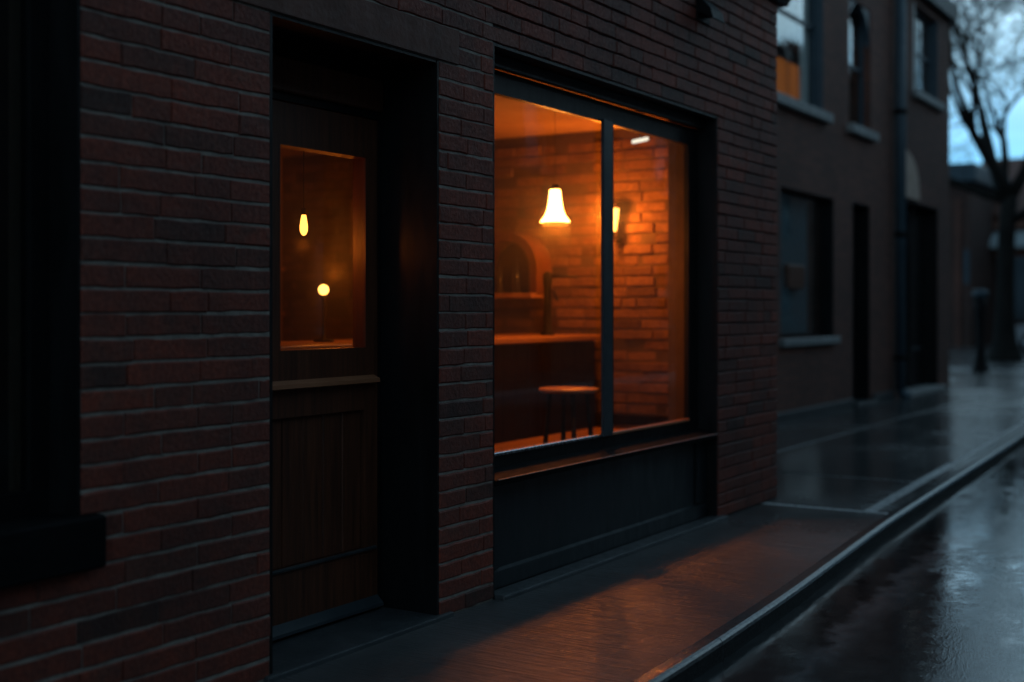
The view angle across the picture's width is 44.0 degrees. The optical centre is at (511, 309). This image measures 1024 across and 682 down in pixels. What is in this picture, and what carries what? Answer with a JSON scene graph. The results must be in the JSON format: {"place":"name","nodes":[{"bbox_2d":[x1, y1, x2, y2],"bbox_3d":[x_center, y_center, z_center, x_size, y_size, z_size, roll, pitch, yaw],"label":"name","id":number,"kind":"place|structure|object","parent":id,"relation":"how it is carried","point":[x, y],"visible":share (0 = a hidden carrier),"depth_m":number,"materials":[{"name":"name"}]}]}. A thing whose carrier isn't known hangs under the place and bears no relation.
{"place":"outdoors","nodes":[
{"label":"outdoors","id":0,"kind":"place"},
{"bbox_2d":[274,348,1023,681],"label":"pavement","id":1,"kind":"structure","parent":0,"point":[634,616],"depth_m":6.40,"materials":[{"name":"concrete"}]},
{"bbox_2d":[0,0,790,681],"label":"brick building","id":2,"kind":"structure","parent":1,"relation":"on","point":[204,476],"depth_m":5.32,"materials":[{"name":"brick"}]},
{"bbox_2d":[0,0,48,521],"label":"window frame","id":3,"kind":"structure","parent":2,"relation":"in","point":[32,499],"depth_m":3.78,"materials":[{"name":"black paint"}]},
{"bbox_2d":[280,267,284,315],"bbox_3d":[-2.427,-0.150,9.813,0.249,0.400,1.700,0,0,32],"label":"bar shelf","id":4,"kind":"object","parent":2,"relation":"attached to","point":[282,269],"visible":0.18,"depth_m":10.44,"materials":[{"name":"brown wood"}]},
{"bbox_2d":[300,151,307,235],"bbox_3d":[-0.879,-0.806,5.346,0.034,0.988,0.034,0,0,32],"label":"hanging bulb","id":5,"kind":"object","parent":2,"relation":"hanging from","point":[303,227],"visible":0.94,"depth_m":5.34,"materials":[{"name":"yellow glass"}]},
{"bbox_2d":[273,100,383,641],"bbox_3d":[-0.811,0.238,5.116,0.106,2.100,0.821,0,0,32],"label":"door","id":6,"kind":"structure","parent":2,"relation":"in","point":[325,399],"depth_m":5.19,"materials":[{"name":"brown wood"}]},
{"bbox_2d":[350,199,352,253],"bbox_3d":[-1.082,-0.675,10.178,0.550,0.450,0.038,0,0,32],"label":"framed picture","id":7,"kind":"object","parent":2,"relation":"attached to","point":[351,226],"visible":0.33,"depth_m":10.30,"materials":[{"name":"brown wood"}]},
{"bbox_2d":[280,334,624,452],"bbox_3d":[-0.541,0.729,7.556,0.878,1.102,3.780,0,0,32],"label":"bar counter","id":8,"kind":"object","parent":2,"relation":"in","point":[527,367],"visible":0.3,"depth_m":8.32,"materials":[{"name":"brown wood"}]},
{"bbox_2d":[314,284,333,341],"bbox_3d":[-1.038,0.019,6.982,0.110,0.318,0.110,0,0,32],"label":"table lamp","id":9,"kind":"object","parent":8,"relation":"on","point":[323,289],"visible":1,"depth_m":6.97,"materials":[{"name":"yellow metal"}]},
{"bbox_2d":[540,271,576,334],"bbox_3d":[0.319,-0.044,8.794,0.253,0.445,0.099,0,0,20],"label":"beer tap","id":10,"kind":"object","parent":8,"relation":"on","point":[548,277],"visible":0.98,"depth_m":8.80,"materials":[{"name":"black metal"}]},
{"bbox_2d":[494,232,551,297],"bbox_3d":[-0.094,-0.328,9.409,0.740,0.485,0.280,0,0,32],"label":"arched cabinet","id":11,"kind":"object","parent":2,"relation":"attached to","point":[531,252],"visible":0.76,"depth_m":9.30,"materials":[{"name":"brown wood"}]},
{"bbox_2d":[496,261,504,293],"bbox_3d":[-0.088,-0.238,9.418,0.068,0.240,0.068,0,0,32],"label":"bottle","id":12,"kind":"object","parent":11,"relation":"in","point":[500,281],"visible":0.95,"depth_m":9.39,"materials":[{"name":"brown glass"}]},
{"bbox_2d":[512,257,521,292],"bbox_3d":[0.037,-0.254,9.316,0.068,0.270,0.068,0,0,32],"label":"bottle","id":13,"kind":"object","parent":11,"relation":"in","point":[516,280],"visible":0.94,"depth_m":9.29,"materials":[{"name":"brown glass"}]},
{"bbox_2d":[540,184,569,225],"bbox_3d":[0.264,-0.908,7.750,0.184,0.783,0.184,0,0,32],"label":"pendant lamp","id":14,"kind":"object","parent":2,"relation":"hanging from","point":[554,215],"visible":0.99,"depth_m":7.71,"materials":[{"name":"white metal"}]},
{"bbox_2d":[538,386,598,443],"bbox_3d":[0.343,0.878,7.689,0.366,0.807,0.366,0,0,32],"label":"bar stool","id":15,"kind":"object","parent":2,"relation":"in","point":[572,391],"visible":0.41,"depth_m":7.64,"materials":[{"name":"brown wood"}]},
{"bbox_2d":[494,69,697,467],"bbox_3d":[0.484,-0.190,6.846,0.054,1.869,2.551,0,0,32],"label":"shop window","id":16,"kind":"structure","parent":2,"relation":"in","point":[506,85],"depth_m":6.89,"materials":[{"name":"black paint"}]},
{"bbox_2d":[614,208,622,243],"bbox_3d":[0.730,-0.593,8.991,0.084,0.245,0.134,0,0,32],"label":"wall sconce","id":17,"kind":"object","parent":2,"relation":"attached to","point":[618,239],"depth_m":8.95,"materials":[{"name":"yellow metal"}]},
{"bbox_2d":[632,111,648,143],"bbox_3d":[0.840,-1.194,8.298,0.112,0.212,0.058,0,0,17],"label":"ceiling spotlight","id":18,"kind":"object","parent":2,"relation":"hanging from","point":[640,139],"visible":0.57,"depth_m":8.28,"materials":[{"name":"white metal"}]},
{"bbox_2d":[696,0,724,24],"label":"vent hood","id":19,"kind":"object","parent":2,"relation":"attached to","point":[706,11],"visible":1,"depth_m":7.59,"materials":[{"name":"black metal"}]},
{"bbox_2d":[776,0,893,424],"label":"brick house","id":20,"kind":"structure","parent":1,"relation":"on","point":[833,190],"depth_m":16.35,"materials":[{"name":"brick"}]},
{"bbox_2d":[776,0,833,123],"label":"window","id":21,"kind":"structure","parent":20,"relation":"in","point":[792,80],"depth_m":15.78,"materials":[{"name":"grey glass"}]},
{"bbox_2d":[779,189,840,346],"bbox_3d":[3.551,-0.495,15.439,0.280,1.850,2.090,0,0,32],"label":"window","id":22,"kind":"structure","parent":20,"relation":"in","point":[793,204],"depth_m":15.65,"materials":[{"name":"grey glass"}]},
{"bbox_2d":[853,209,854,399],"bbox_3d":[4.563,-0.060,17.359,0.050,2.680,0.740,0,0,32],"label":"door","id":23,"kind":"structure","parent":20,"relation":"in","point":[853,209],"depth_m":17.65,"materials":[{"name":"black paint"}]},
{"bbox_2d":[847,0,879,141],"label":"window","id":24,"kind":"structure","parent":20,"relation":"in","point":[859,130],"depth_m":17.60,"materials":[{"name":"black glass"}]},
{"bbox_2d":[785,0,957,397],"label":"corner house","id":25,"kind":"structure","parent":1,"relation":"on","point":[928,22],"depth_m":20.73,"materials":[{"name":"brick"}]},
{"bbox_2d":[894,0,912,398],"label":"drainpipe","id":26,"kind":"object","parent":25,"relation":"attached to","point":[900,232],"visible":0.97,"depth_m":18.51,"materials":[{"name":"black metal"}]},
{"bbox_2d":[911,207,923,386],"bbox_3d":[6.531,-0.185,20.546,0.065,2.930,1.070,0,0,32],"label":"door","id":27,"kind":"structure","parent":25,"relation":"in","point":[917,215],"depth_m":20.63,"materials":[{"name":"black paint"}]},
{"bbox_2d":[912,4,945,111],"bbox_3d":[6.600,-4.015,20.273,0.250,1.470,1.800,0,0,32],"label":"window","id":28,"kind":"structure","parent":25,"relation":"in","point":[931,98],"depth_m":20.88,"materials":[{"name":"black glass"}]},
{"bbox_2d":[971,289,989,371],"bbox_3d":[9.822,0.438,26.560,0.360,1.725,0.360,0,0,32],"label":"iron post","id":29,"kind":"object","parent":1,"relation":"on","point":[980,296],"visible":1,"depth_m":26.48,"materials":[{"name":"black metal"}]},
{"bbox_2d":[949,0,1023,361],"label":"bare tree","id":30,"kind":"object","parent":1,"relation":"on","point":[1004,347],"visible":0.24,"depth_m":31.90,"materials":[{"name":"brown plant"}]},
{"bbox_2d":[692,442,1023,681],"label":"road","id":31,"kind":"structure","parent":0,"point":[934,592],"depth_m":5.82,"materials":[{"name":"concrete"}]},
{"bbox_2d":[632,429,1023,681],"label":"kerb","id":32,"kind":"structure","parent":31,"relation":"on","point":[694,661],"depth_m":6.01,"materials":[{"name":"concrete"}]},
{"bbox_2d":[761,385,1023,513],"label":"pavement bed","id":33,"kind":"object","parent":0,"point":[877,507],"visible":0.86,"depth_m":9.25,"materials":[{"name":"grey concrete"}]},
{"bbox_2d":[949,162,1010,346],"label":"narrow house","id":34,"kind":"structure","parent":0,"point":[971,257],"depth_m":44.52,"materials":[{"name":"brick"}]},
{"bbox_2d":[964,249,968,283],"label":"window","id":35,"kind":"structure","parent":34,"relation":"in","point":[966,252],"depth_m":44.25,"materials":[{"name":"grey glass"}]},
{"bbox_2d":[949,345,1020,348],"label":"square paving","id":36,"kind":"structure","parent":0,"point":[987,346],"depth_m":43.66,"materials":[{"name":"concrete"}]},
{"bbox_2d":[949,0,1023,164],"label":"sky","id":37,"kind":"structure","parent":0,"point":[1015,117],"materials":[{"name":"blue"}]},
{"bbox_2d":[981,158,1023,325],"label":"tiled house","id":38,"kind":"structure","parent":0,"point":[1014,165],"depth_m":47.16,"materials":[{"name":"brick"}]},
{"bbox_2d":[1016,324,1023,351],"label":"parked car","id":39,"kind":"object","parent":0,"point":[1020,333],"visible":0.32,"depth_m":36.88,"materials":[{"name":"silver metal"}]}
]}

